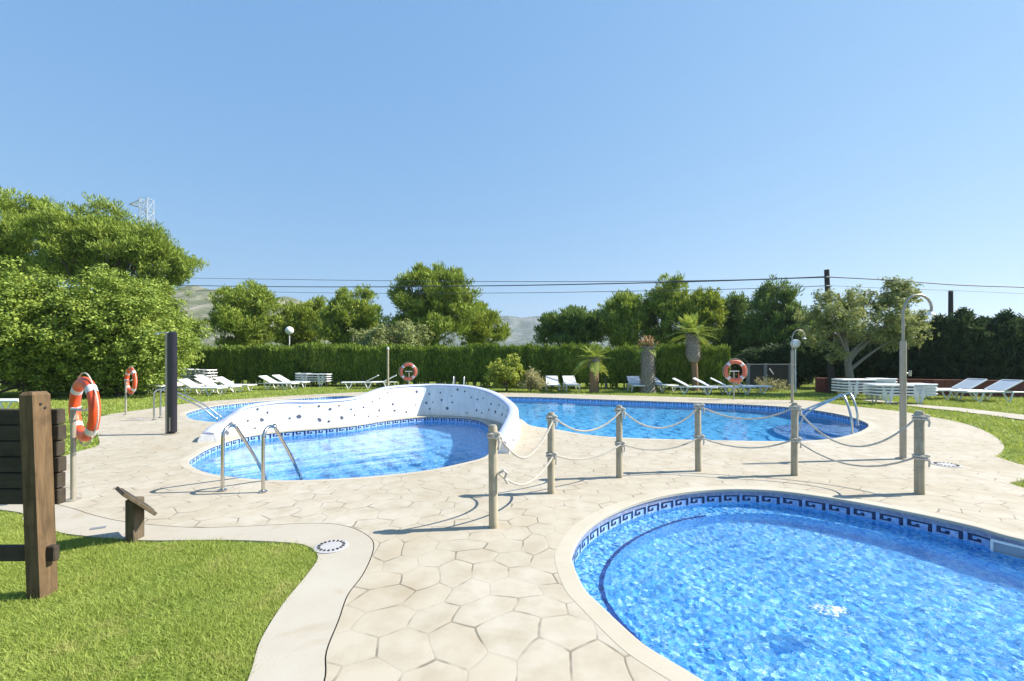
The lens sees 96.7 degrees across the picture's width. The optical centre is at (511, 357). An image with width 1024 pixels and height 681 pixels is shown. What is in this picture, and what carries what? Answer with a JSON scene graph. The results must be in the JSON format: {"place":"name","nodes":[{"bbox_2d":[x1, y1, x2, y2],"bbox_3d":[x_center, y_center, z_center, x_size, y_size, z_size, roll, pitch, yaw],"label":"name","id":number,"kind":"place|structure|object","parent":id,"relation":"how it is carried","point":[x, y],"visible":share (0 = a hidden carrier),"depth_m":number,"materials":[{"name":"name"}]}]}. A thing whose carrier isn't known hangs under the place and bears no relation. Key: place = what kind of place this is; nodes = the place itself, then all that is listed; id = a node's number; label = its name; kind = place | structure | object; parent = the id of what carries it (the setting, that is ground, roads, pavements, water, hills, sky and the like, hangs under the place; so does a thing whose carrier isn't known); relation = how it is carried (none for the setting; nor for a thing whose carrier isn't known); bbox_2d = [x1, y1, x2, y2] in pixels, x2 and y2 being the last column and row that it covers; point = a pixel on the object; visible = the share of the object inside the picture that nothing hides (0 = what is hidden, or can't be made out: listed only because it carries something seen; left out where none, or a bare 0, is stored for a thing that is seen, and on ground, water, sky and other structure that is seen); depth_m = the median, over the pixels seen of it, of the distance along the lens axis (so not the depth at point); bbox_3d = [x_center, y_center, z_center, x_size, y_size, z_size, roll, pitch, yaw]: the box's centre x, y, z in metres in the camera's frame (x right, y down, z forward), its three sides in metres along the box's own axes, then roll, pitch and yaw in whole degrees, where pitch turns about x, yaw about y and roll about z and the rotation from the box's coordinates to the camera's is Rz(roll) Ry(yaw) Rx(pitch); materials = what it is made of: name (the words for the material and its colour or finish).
{"place":"outdoors","nodes":[
{"label":"outdoors","id":0,"kind":"place"},
{"bbox_2d":[0,508,320,680],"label":"grass","id":1,"kind":"structure","parent":0,"point":[10,521],"depth_m":3.03,"materials":[{"name":"plant"}]},
{"bbox_2d":[0,504,372,680],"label":"path","id":2,"kind":"structure","parent":0,"point":[295,639],"depth_m":3.39,"materials":[{"name":"concrete"}]},
{"bbox_2d":[115,486,156,542],"bbox_3d":[-3.431,1.429,4.153,0.330,0.502,0.247,0,0,40],"label":"lectern sign","id":3,"kind":"object","parent":2,"relation":"on","point":[136,507],"visible":0.94,"depth_m":4.09,"materials":[{"name":"brown wood"}]},
{"bbox_2d":[313,539,348,553],"bbox_3d":[-1.579,1.642,3.977,0.288,0.014,0.288,0,0,0],"label":"drain cover","id":4,"kind":"object","parent":2,"relation":"on","point":[330,546],"visible":1,"depth_m":3.96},
{"bbox_2d":[57,504,373,680],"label":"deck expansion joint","id":5,"kind":"object","parent":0,"point":[279,524],"visible":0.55,"depth_m":3.69,"materials":[{"name":"concrete"}]},
{"bbox_2d":[65,286,423,347],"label":"hill","id":6,"kind":"structure","parent":0,"point":[199,305],"depth_m":233.16,"materials":[{"name":"stone"}]},
{"bbox_2d":[175,285,825,293],"bbox_3d":[-11.281,-5.175,33.560,57.697,3.624,0.028,0,0,25],"label":"power cable","id":7,"kind":"object","parent":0,"point":[556,292],"visible":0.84,"depth_m":26.79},
{"bbox_2d":[0,372,1023,680],"bbox_3d":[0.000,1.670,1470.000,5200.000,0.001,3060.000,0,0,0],"label":"lawn","id":8,"kind":"structure","parent":0,"point":[578,390],"depth_m":3.71,"materials":[{"name":"plant"}]},
{"bbox_2d":[0,391,65,601],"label":"wooden sign","id":9,"kind":"object","parent":8,"relation":"on","point":[32,451],"visible":0.98,"depth_m":3.18,"materials":[{"name":"brown wood"}]},
{"bbox_2d":[0,186,77,385],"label":"pine tree","id":10,"kind":"object","parent":8,"relation":"on","point":[11,238],"visible":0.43,"depth_m":26.04,"materials":[{"name":"green plant"}]},
{"bbox_2d":[0,255,113,395],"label":"broadleaf tree","id":11,"kind":"object","parent":8,"relation":"on","point":[16,288],"visible":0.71,"depth_m":17.67,"materials":[{"name":"green plant"}]},
{"bbox_2d":[14,263,203,396],"bbox_3d":[-17.112,-1.131,19.530,6.429,5.842,5.636,0,0,0],"label":"broadleaf tree","id":12,"kind":"object","parent":8,"relation":"on","point":[124,325],"visible":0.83,"depth_m":18.52,"materials":[{"name":"green plant"}]},
{"bbox_2d":[11,192,209,295],"bbox_3d":[-22.535,-3.838,25.913,10.186,11.048,5.994,0,0,0],"label":"pine tree","id":13,"kind":"object","parent":8,"relation":"on","point":[118,240],"visible":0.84,"depth_m":24.88,"materials":[{"name":"green plant"}]},
{"bbox_2d":[129,198,158,278],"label":"lattice pylon","id":14,"kind":"object","parent":8,"relation":"on","point":[142,214],"visible":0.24,"depth_m":109.76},
{"bbox_2d":[112,273,215,391],"bbox_3d":[-17.806,-1.232,22.323,4.548,5.838,5.104,0,0,0],"label":"broadleaf tree","id":15,"kind":"object","parent":8,"relation":"on","point":[196,328],"visible":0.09,"depth_m":23.43,"materials":[{"name":"green plant"}]},
{"bbox_2d":[177,379,227,395],"bbox_3d":[-13.833,1.300,20.308,1.942,0.720,0.705,0,0,4],"label":"sun lounger","id":16,"kind":"object","parent":8,"relation":"on","point":[190,384],"visible":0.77,"depth_m":20.13,"materials":[{"name":"white plastic"}]},
{"bbox_2d":[194,378,241,393],"bbox_3d":[-13.799,1.300,21.333,1.942,0.720,0.705,0,0,6],"label":"sun lounger","id":17,"kind":"object","parent":8,"relation":"on","point":[206,382],"visible":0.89,"depth_m":21.30,"materials":[{"name":"white plastic"}]},
{"bbox_2d":[213,377,256,391],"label":"sun lounger","id":18,"kind":"object","parent":8,"relation":"on","point":[223,381],"visible":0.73,"depth_m":22.40,"materials":[{"name":"white plastic"}]},
{"bbox_2d":[203,277,286,346],"bbox_3d":[-21.834,-2.412,36.933,6.367,8.205,6.214,0,0,31],"label":"pine tree","id":19,"kind":"object","parent":8,"relation":"on","point":[238,320],"visible":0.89,"depth_m":35.99,"materials":[{"name":"green plant"}]},
{"bbox_2d":[258,375,298,389],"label":"sun lounger","id":20,"kind":"object","parent":8,"relation":"on","point":[269,379],"visible":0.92,"depth_m":23.97,"materials":[{"name":"white plastic"}]},
{"bbox_2d":[266,295,330,346],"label":"pine tree","id":21,"kind":"object","parent":8,"relation":"on","point":[300,317],"visible":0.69,"depth_m":39.89,"materials":[{"name":"green plant"}]},
{"bbox_2d":[310,283,382,344],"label":"pine tree","id":22,"kind":"object","parent":8,"relation":"on","point":[345,311],"visible":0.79,"depth_m":36.83,"materials":[{"name":"green plant"}]},
{"bbox_2d":[347,318,435,346],"bbox_3d":[-8.686,-0.619,32.704,6.387,4.606,4.392,0,0,0],"label":"shrub","id":23,"kind":"object","parent":8,"relation":"on","point":[382,334],"visible":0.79,"depth_m":32.14,"materials":[{"name":"green plant"}]},
{"bbox_2d":[374,261,487,346],"bbox_3d":[-6.411,-3.016,35.844,9.060,9.404,6.536,0,0,0],"label":"pine tree","id":24,"kind":"object","parent":8,"relation":"on","point":[441,314],"visible":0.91,"depth_m":34.88,"materials":[{"name":"green plant"}]},
{"bbox_2d":[179,341,731,389],"bbox_3d":[-6.056,0.293,26.829,35.446,2.870,1.869,0,0,9],"label":"hedge","id":25,"kind":"object","parent":8,"relation":"on","point":[351,362],"visible":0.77,"depth_m":25.96,"materials":[{"name":"green plant"}]},
{"bbox_2d":[460,300,512,345],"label":"pine tree","id":26,"kind":"object","parent":8,"relation":"on","point":[483,328],"visible":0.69,"depth_m":38.06,"materials":[{"name":"green plant"}]},
{"bbox_2d":[483,353,529,390],"bbox_3d":[-0.309,0.705,22.586,2.215,1.954,2.026,0,0,-41],"label":"bush","id":27,"kind":"object","parent":8,"relation":"on","point":[507,370],"visible":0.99,"depth_m":22.22,"materials":[{"name":"green plant"}]},
{"bbox_2d":[0,382,1023,486],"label":"grass","id":28,"kind":"structure","parent":8,"relation":"on","point":[927,401],"depth_m":17.21,"materials":[{"name":"plant"}]},
{"bbox_2d":[515,366,551,391],"bbox_3d":[1.072,1.039,22.304,1.810,1.283,1.359,0,0,-21],"label":"bush","id":29,"kind":"object","parent":8,"relation":"on","point":[535,382],"visible":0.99,"depth_m":22.23,"materials":[{"name":"green plant"}]},
{"bbox_2d":[59,392,1023,680],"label":"pool deck","id":30,"kind":"structure","parent":8,"relation":"on","point":[451,586],"depth_m":5.12,"materials":[{"name":"stone"}]},
{"bbox_2d":[66,406,87,501],"bbox_3d":[-5.079,1.111,5.299,0.310,1.078,0.193,0,0,31],"label":"buoy stand","id":31,"kind":"object","parent":30,"relation":"on","point":[73,497],"visible":0.92,"depth_m":5.26,"materials":[{"name":"white paint"}]},
{"bbox_2d":[68,372,100,445],"bbox_3d":[-5.059,0.605,5.383,0.871,0.871,0.109,0,0,31],"label":"lifebuoy","id":32,"kind":"object","parent":31,"relation":"attached to","point":[88,386],"visible":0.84,"depth_m":5.26,"materials":[{"name":"plastic"}]},
{"bbox_2d":[123,379,132,414],"bbox_3d":[-11.189,1.136,13.217,0.306,1.028,0.188,0,0,30],"label":"buoy stand","id":33,"kind":"object","parent":30,"relation":"on","point":[126,396],"visible":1,"depth_m":13.18,"materials":[{"name":"white paint"}]},
{"bbox_2d":[124,366,136,395],"bbox_3d":[-11.139,0.665,13.300,0.871,0.871,0.109,0,0,33],"label":"lifebuoy","id":34,"kind":"object","parent":33,"relation":"attached to","point":[132,371],"visible":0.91,"depth_m":13.19,"materials":[{"name":"plastic"}]},
{"bbox_2d":[154,332,179,434],"bbox_3d":[-7.495,0.540,9.884,0.540,2.221,0.317,0,0,8],"label":"solar shower","id":35,"kind":"object","parent":30,"relation":"on","point":[170,383],"visible":1,"depth_m":9.81,"materials":[{"name":"metal"}]},
{"bbox_2d":[152,388,221,421],"bbox_3d":[-8.911,1.655,12.547,1.530,1.691,0.600,0,0,-22],"label":"pool ladder","id":36,"kind":"object","parent":30,"relation":"attached to","point":[162,389],"visible":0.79,"depth_m":12.49,"materials":[{"name":"metal"}]},
{"bbox_2d":[218,424,302,492],"bbox_3d":[-3.278,1.670,6.022,0.639,1.661,0.916,0,0,6],"label":"pool ladder","id":37,"kind":"object","parent":30,"relation":"attached to","point":[261,466],"visible":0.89,"depth_m":5.65,"materials":[{"name":"metal"}]},
{"bbox_2d":[180,416,490,481],"bbox_3d":[-3.014,1.664,9.497,5.532,0.032,6.928,0,0,0],"label":"coping","id":38,"kind":"object","parent":30,"relation":"on","point":[184,463],"visible":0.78,"depth_m":7.46,"materials":[{"name":"stone"}]},
{"bbox_2d":[189,417,488,464],"bbox_3d":[-3.014,2.125,9.497,5.332,0.950,6.728,0,0,0],"label":"pool basin","id":39,"kind":"object","parent":30,"relation":"in","point":[232,443],"visible":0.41,"depth_m":10.82,"materials":[{"name":"blue tile"}]},
{"bbox_2d":[191,421,487,479],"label":"pool water","id":40,"kind":"structure","parent":39,"relation":"in","point":[399,448],"depth_m":8.55,"materials":[{"name":"liquid"}]},
{"bbox_2d":[198,384,520,452],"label":"pool wall","id":41,"kind":"structure","parent":30,"relation":"on","point":[391,402],"depth_m":11.40,"materials":[{"name":"tile"}]},
{"bbox_2d":[488,424,497,528],"bbox_3d":[-0.184,1.150,4.430,0.093,1.000,0.109,0,0,0],"label":"rope post","id":42,"kind":"object","parent":30,"relation":"on","point":[493,480],"visible":1,"depth_m":4.40,"materials":[{"name":"grey wood"}]},
{"bbox_2d":[0,435,1023,556],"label":"deck edge","id":43,"kind":"object","parent":30,"relation":"on","point":[153,541],"visible":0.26,"depth_m":4.12,"materials":[{"name":"concrete"}]},
{"bbox_2d":[186,397,867,496],"bbox_3d":[-0.285,2.200,14.779,19.979,1.100,9.288,0,0,13],"label":"pool basin","id":44,"kind":"object","parent":30,"relation":"in","point":[641,402],"visible":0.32,"depth_m":16.94,"materials":[{"name":"tile"}]},
{"bbox_2d":[187,399,866,440],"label":"pool water","id":45,"kind":"structure","parent":44,"relation":"in","point":[579,415],"depth_m":12.69,"materials":[{"name":"liquid"}]},
{"bbox_2d":[798,392,858,433],"bbox_3d":[7.609,1.503,11.175,1.434,1.396,2.159,0,0,41],"label":"pool handrail","id":46,"kind":"object","parent":44,"relation":"on","point":[832,399],"visible":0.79,"depth_m":11.10,"materials":[{"name":"metal"}]},
{"bbox_2d":[180,396,875,441],"bbox_3d":[-0.285,1.664,14.779,20.259,0.032,9.568,0,0,13],"label":"coping","id":47,"kind":"object","parent":30,"relation":"on","point":[871,426],"visible":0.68,"depth_m":13.03,"materials":[{"name":"stone"}]},
{"bbox_2d":[547,412,554,493],"bbox_3d":[0.478,1.156,5.553,0.093,0.989,0.109,0,0,0],"label":"rope post","id":48,"kind":"object","parent":30,"relation":"on","point":[551,465],"visible":0.98,"depth_m":5.52,"materials":[{"name":"grey wood"}]},
{"bbox_2d":[487,403,930,458],"bbox_3d":[2.230,0.906,5.734,5.383,0.509,1.706,0,0,-12],"label":"fence rope","id":49,"kind":"object","parent":48,"relation":"attached to","point":[499,438],"visible":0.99,"depth_m":5.85,"materials":[{"name":"fabric"}]},
{"bbox_2d":[498,434,930,485],"bbox_3d":[2.279,1.241,5.751,5.286,0.330,1.698,0,0,-12],"label":"fence rope","id":50,"kind":"object","parent":48,"relation":"attached to","point":[926,457],"visible":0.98,"depth_m":5.96,"materials":[{"name":"fabric"}]},
{"bbox_2d":[616,405,622,477],"bbox_3d":[1.483,1.151,6.281,0.093,0.998,0.109,0,0,0],"label":"rope post","id":51,"kind":"object","parent":30,"relation":"on","point":[619,449],"visible":0.98,"depth_m":6.25,"materials":[{"name":"grey wood"}]},
{"bbox_2d":[694,406,701,471],"bbox_3d":[2.715,1.159,6.633,0.093,0.981,0.109,0,0,0],"label":"rope post","id":52,"kind":"object","parent":30,"relation":"on","point":[698,462],"visible":0.88,"depth_m":6.60,"materials":[{"name":"grey wood"}]},
{"bbox_2d":[730,371,738,398],"bbox_3d":[8.845,1.076,18.124,0.352,1.148,0.188,0,0,0],"label":"buoy stand","id":53,"kind":"object","parent":30,"relation":"on","point":[734,384],"visible":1,"depth_m":18.12,"materials":[{"name":"white paint"}]},
{"bbox_2d":[723,358,747,383],"bbox_3d":[8.845,0.520,18.034,1.001,1.001,0.127,0,0,0],"label":"lifebuoy","id":54,"kind":"object","parent":53,"relation":"attached to","point":[744,370],"visible":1,"depth_m":17.98,"materials":[{"name":"plastic"}]},
{"bbox_2d":[555,486,1023,680],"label":"coping","id":55,"kind":"object","parent":30,"relation":"on","point":[613,628],"visible":1,"depth_m":4.13,"materials":[{"name":"stone"}]},
{"bbox_2d":[791,402,797,475],"bbox_3d":[3.973,1.137,6.392,0.093,1.026,0.109,0,0,0],"label":"rope post","id":56,"kind":"object","parent":30,"relation":"on","point":[794,445],"visible":0.98,"depth_m":6.36,"materials":[{"name":"grey wood"}]},
{"bbox_2d":[789,329,805,402],"bbox_3d":[10.527,0.300,16.762,0.616,2.699,0.200,0,0,0],"label":"pool shower","id":57,"kind":"object","parent":30,"relation":"on","point":[792,375],"visible":0.93,"depth_m":16.72,"materials":[{"name":"white paint"}]},
{"bbox_2d":[572,491,1023,564],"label":"pool basin","id":58,"kind":"object","parent":30,"relation":"in","point":[975,536],"visible":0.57,"depth_m":5.18,"materials":[{"name":"blue tile"}]},
{"bbox_2d":[574,502,1023,680],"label":"pool water","id":59,"kind":"structure","parent":58,"relation":"in","point":[732,591],"depth_m":3.49,"materials":[{"name":"liquid"}]},
{"bbox_2d":[990,539,1023,557],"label":"skimmer","id":60,"kind":"object","parent":58,"relation":"attached to","point":[1007,548],"visible":0.91,"depth_m":4.22,"materials":[{"name":"white plastic"}]},
{"bbox_2d":[895,294,935,459],"bbox_3d":[6.599,0.300,7.437,0.616,2.699,0.200,0,0,0],"label":"pool shower","id":61,"kind":"object","parent":30,"relation":"on","point":[903,372],"visible":0.98,"depth_m":7.42,"materials":[{"name":"white paint"}]},
{"bbox_2d":[914,410,924,494],"bbox_3d":[4.949,1.145,5.528,0.107,1.010,0.112,0,0,40],"label":"rope post","id":62,"kind":"object","parent":30,"relation":"on","point":[919,449],"visible":1,"depth_m":5.49,"materials":[{"name":"grey wood"}]},
{"bbox_2d":[532,304,607,346],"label":"pine tree","id":63,"kind":"object","parent":8,"relation":"on","point":[575,324],"visible":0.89,"depth_m":35.60,"materials":[{"name":"green plant"}]},
{"bbox_2d":[571,342,609,392],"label":"palm tree","id":64,"kind":"object","parent":8,"relation":"on","point":[594,363],"visible":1,"depth_m":21.82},
{"bbox_2d":[595,287,654,347],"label":"pine tree","id":65,"kind":"object","parent":8,"relation":"on","point":[625,315],"visible":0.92,"depth_m":34.70,"materials":[{"name":"green plant"}]},
{"bbox_2d":[636,335,663,392],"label":"palm tree","id":66,"kind":"object","parent":8,"relation":"on","point":[647,376],"visible":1,"depth_m":21.76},
{"bbox_2d":[640,271,692,346],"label":"pine tree","id":67,"kind":"object","parent":8,"relation":"on","point":[666,309],"visible":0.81,"depth_m":34.23,"materials":[{"name":"green plant"}]},
{"bbox_2d":[666,311,720,390],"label":"palm tree","id":68,"kind":"object","parent":8,"relation":"on","point":[693,351],"visible":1,"depth_m":22.82,"materials":[{"name":"plant"}]},
{"bbox_2d":[672,378,717,394],"bbox_3d":[8.398,1.300,20.910,1.942,0.720,0.705,0,0,28],"label":"sun lounger","id":69,"kind":"object","parent":8,"relation":"on","point":[687,386],"visible":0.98,"depth_m":20.83,"materials":[{"name":"white plastic"}]},
{"bbox_2d":[671,286,729,345],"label":"pine tree","id":70,"kind":"object","parent":8,"relation":"on","point":[706,304],"visible":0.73,"depth_m":31.91,"materials":[{"name":"green plant"}]},
{"bbox_2d":[707,291,760,377],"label":"pine tree","id":71,"kind":"object","parent":8,"relation":"on","point":[732,339],"visible":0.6,"depth_m":32.87,"materials":[{"name":"green plant"}]},
{"bbox_2d":[730,346,768,383],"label":"conifer","id":72,"kind":"object","parent":8,"relation":"on","point":[748,356],"visible":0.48,"depth_m":26.63,"materials":[{"name":"green plant"}]},
{"bbox_2d":[745,364,790,389],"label":"garden gate","id":73,"kind":"structure","parent":8,"relation":"on","point":[780,372],"depth_m":23.61,"materials":[{"name":"grey metal"}]},
{"bbox_2d":[729,273,809,349],"bbox_3d":[18.243,-2.031,31.107,5.839,7.434,5.024,0,0,0],"label":"pine tree","id":74,"kind":"object","parent":8,"relation":"on","point":[771,303],"visible":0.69,"depth_m":30.29,"materials":[{"name":"green plant"}]},
{"bbox_2d":[756,343,785,363],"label":"conifer","id":75,"kind":"object","parent":8,"relation":"on","point":[772,355],"visible":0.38,"depth_m":25.88,"materials":[{"name":"green plant"}]},
{"bbox_2d":[754,377,790,390],"bbox_3d":[13.075,1.249,22.806,1.944,0.988,1.558,0,0,0],"label":"shrub","id":76,"kind":"object","parent":8,"relation":"on","point":[774,385],"visible":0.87,"depth_m":22.70,"materials":[{"name":"green plant"}]},
{"bbox_2d":[775,333,821,387],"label":"conifer","id":77,"kind":"object","parent":8,"relation":"on","point":[806,354],"visible":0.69,"depth_m":24.89,"materials":[{"name":"green plant"}]},
{"bbox_2d":[824,269,835,393],"bbox_3d":[14.929,-1.222,21.373,0.506,5.856,0.325,0,0,0],"label":"utility pole","id":78,"kind":"object","parent":8,"relation":"on","point":[831,372],"visible":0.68,"depth_m":21.30,"materials":[{"name":"brown wood"}]},
{"bbox_2d":[180,276,825,286],"bbox_3d":[-11.282,-5.581,33.560,57.698,3.631,0.057,0,0,25],"label":"power cable","id":79,"kind":"object","parent":78,"relation":"attached to","point":[535,285],"visible":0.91,"depth_m":27.28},
{"bbox_2d":[208,277,825,281],"bbox_3d":[-11.281,-5.942,33.560,57.697,4.393,0.032,0,0,25],"label":"power cable","id":80,"kind":"object","parent":78,"relation":"hanging from","point":[505,281],"visible":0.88,"depth_m":27.88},
{"bbox_2d":[831,277,1023,287],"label":"power cable","id":81,"kind":"object","parent":78,"relation":"attached to","point":[929,283],"visible":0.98,"depth_m":20.50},
{"bbox_2d":[804,339,860,379],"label":"conifer","id":82,"kind":"object","parent":8,"relation":"on","point":[821,363],"visible":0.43,"depth_m":24.39,"materials":[{"name":"green plant"}]},
{"bbox_2d":[831,389,882,399],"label":"sun lounger","id":83,"kind":"object","parent":8,"relation":"on","point":[846,390],"visible":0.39,"depth_m":18.06,"materials":[{"name":"white plastic"}]},
{"bbox_2d":[831,387,882,397],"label":"sun lounger","id":84,"kind":"object","parent":83,"relation":"on","point":[838,388],"visible":0.34,"depth_m":17.96,"materials":[{"name":"white plastic"}]},
{"bbox_2d":[831,384,895,394],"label":"sun lounger","id":85,"kind":"object","parent":84,"relation":"on","point":[853,385],"visible":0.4,"depth_m":17.89,"materials":[{"name":"white plastic"}]},
{"bbox_2d":[832,381,897,391],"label":"sun lounger","id":86,"kind":"object","parent":85,"relation":"on","point":[866,382],"visible":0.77,"depth_m":17.88,"materials":[{"name":"white plastic"}]},
{"bbox_2d":[831,378,897,388],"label":"sun lounger","id":87,"kind":"object","parent":86,"relation":"on","point":[877,379],"visible":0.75,"depth_m":17.88,"materials":[{"name":"white plastic"}]},
{"bbox_2d":[792,275,939,394],"bbox_3d":[16.197,-1.046,20.706,6.149,5.529,3.370,0,0,0],"label":"olive tree","id":88,"kind":"object","parent":8,"relation":"on","point":[843,315],"visible":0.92,"depth_m":20.53,"materials":[{"name":"green plant"}]},
{"bbox_2d":[844,338,889,377],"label":"conifer","id":89,"kind":"object","parent":8,"relation":"on","point":[872,367],"visible":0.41,"depth_m":23.71,"materials":[{"name":"green plant"}]},
{"bbox_2d":[860,337,927,378],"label":"conifer","id":90,"kind":"object","parent":8,"relation":"on","point":[890,366],"visible":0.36,"depth_m":23.13,"materials":[{"name":"green plant"}]},
{"bbox_2d":[863,392,937,404],"bbox_3d":[14.048,1.455,16.494,2.097,0.410,0.740,0,0,4],"label":"sun lounger","id":91,"kind":"object","parent":8,"relation":"on","point":[897,394],"visible":0.69,"depth_m":16.18,"materials":[{"name":"white plastic"}]},
{"bbox_2d":[863,389,937,401],"bbox_3d":[14.055,1.345,16.500,2.097,0.410,0.740,0,0,4],"label":"sun lounger","id":92,"kind":"object","parent":91,"relation":"on","point":[897,391],"visible":0.75,"depth_m":16.18,"materials":[{"name":"white plastic"}]},
{"bbox_2d":[863,387,937,398],"bbox_3d":[14.051,1.235,16.497,2.097,0.410,0.740,0,0,4],"label":"sun lounger","id":93,"kind":"object","parent":92,"relation":"on","point":[908,388],"visible":0.75,"depth_m":16.18,"materials":[{"name":"white plastic"}]},
{"bbox_2d":[863,383,937,395],"bbox_3d":[14.048,1.125,16.493,2.097,0.410,0.740,0,0,4],"label":"sun lounger","id":94,"kind":"object","parent":93,"relation":"on","point":[914,385],"visible":0.73,"depth_m":16.18,"materials":[{"name":"white plastic"}]},
{"bbox_2d":[890,313,942,378],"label":"conifer","id":95,"kind":"object","parent":8,"relation":"on","point":[922,358],"visible":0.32,"depth_m":22.50,"materials":[{"name":"green plant"}]},
{"bbox_2d":[815,378,1023,396],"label":"garden wall","id":96,"kind":"structure","parent":8,"relation":"on","point":[821,384],"depth_m":20.19,"materials":[{"name":"brick"}]},
{"bbox_2d":[910,312,969,379],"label":"conifer","id":97,"kind":"object","parent":8,"relation":"on","point":[934,372],"visible":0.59,"depth_m":22.18,"materials":[{"name":"green plant"}]},
{"bbox_2d":[863,399,1023,419],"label":"footpath","id":98,"kind":"structure","parent":8,"relation":"on","point":[1011,415],"depth_m":14.18,"materials":[{"name":"concrete"}]},
{"bbox_2d":[926,378,987,399],"bbox_3d":[17.790,1.246,18.365,2.234,0.828,0.811,0,0,-4],"label":"sun lounger","id":99,"kind":"object","parent":8,"relation":"on","point":[968,384],"visible":0.62,"depth_m":18.31,"materials":[{"name":"white plastic"}]},
{"bbox_2d":[934,306,1000,379],"bbox_3d":[21.969,-0.431,22.093,2.829,4.244,3.221,0,0,0],"label":"conifer","id":100,"kind":"object","parent":8,"relation":"on","point":[963,319],"visible":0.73,"depth_m":21.62,"materials":[{"name":"green plant"}]},
{"bbox_2d":[948,379,1023,401],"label":"sun lounger","id":101,"kind":"object","parent":8,"relation":"on","point":[1002,386],"visible":0.91,"depth_m":17.36,"materials":[{"name":"white plastic"}]},
{"bbox_2d":[954,315,1023,379],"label":"conifer","id":102,"kind":"object","parent":8,"relation":"on","point":[968,366],"visible":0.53,"depth_m":21.00,"materials":[{"name":"green plant"}]},
{"bbox_2d":[976,308,1023,379],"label":"conifer","id":103,"kind":"object","parent":8,"relation":"on","point":[1008,316],"visible":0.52,"depth_m":20.74,"materials":[{"name":"green plant"}]},
{"bbox_2d":[412,316,715,350],"bbox_3d":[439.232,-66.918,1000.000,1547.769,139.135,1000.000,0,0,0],"label":"mountain","id":104,"kind":"structure","parent":0,"point":[523,333],"depth_m":853.23,"materials":[{"name":"stone"}]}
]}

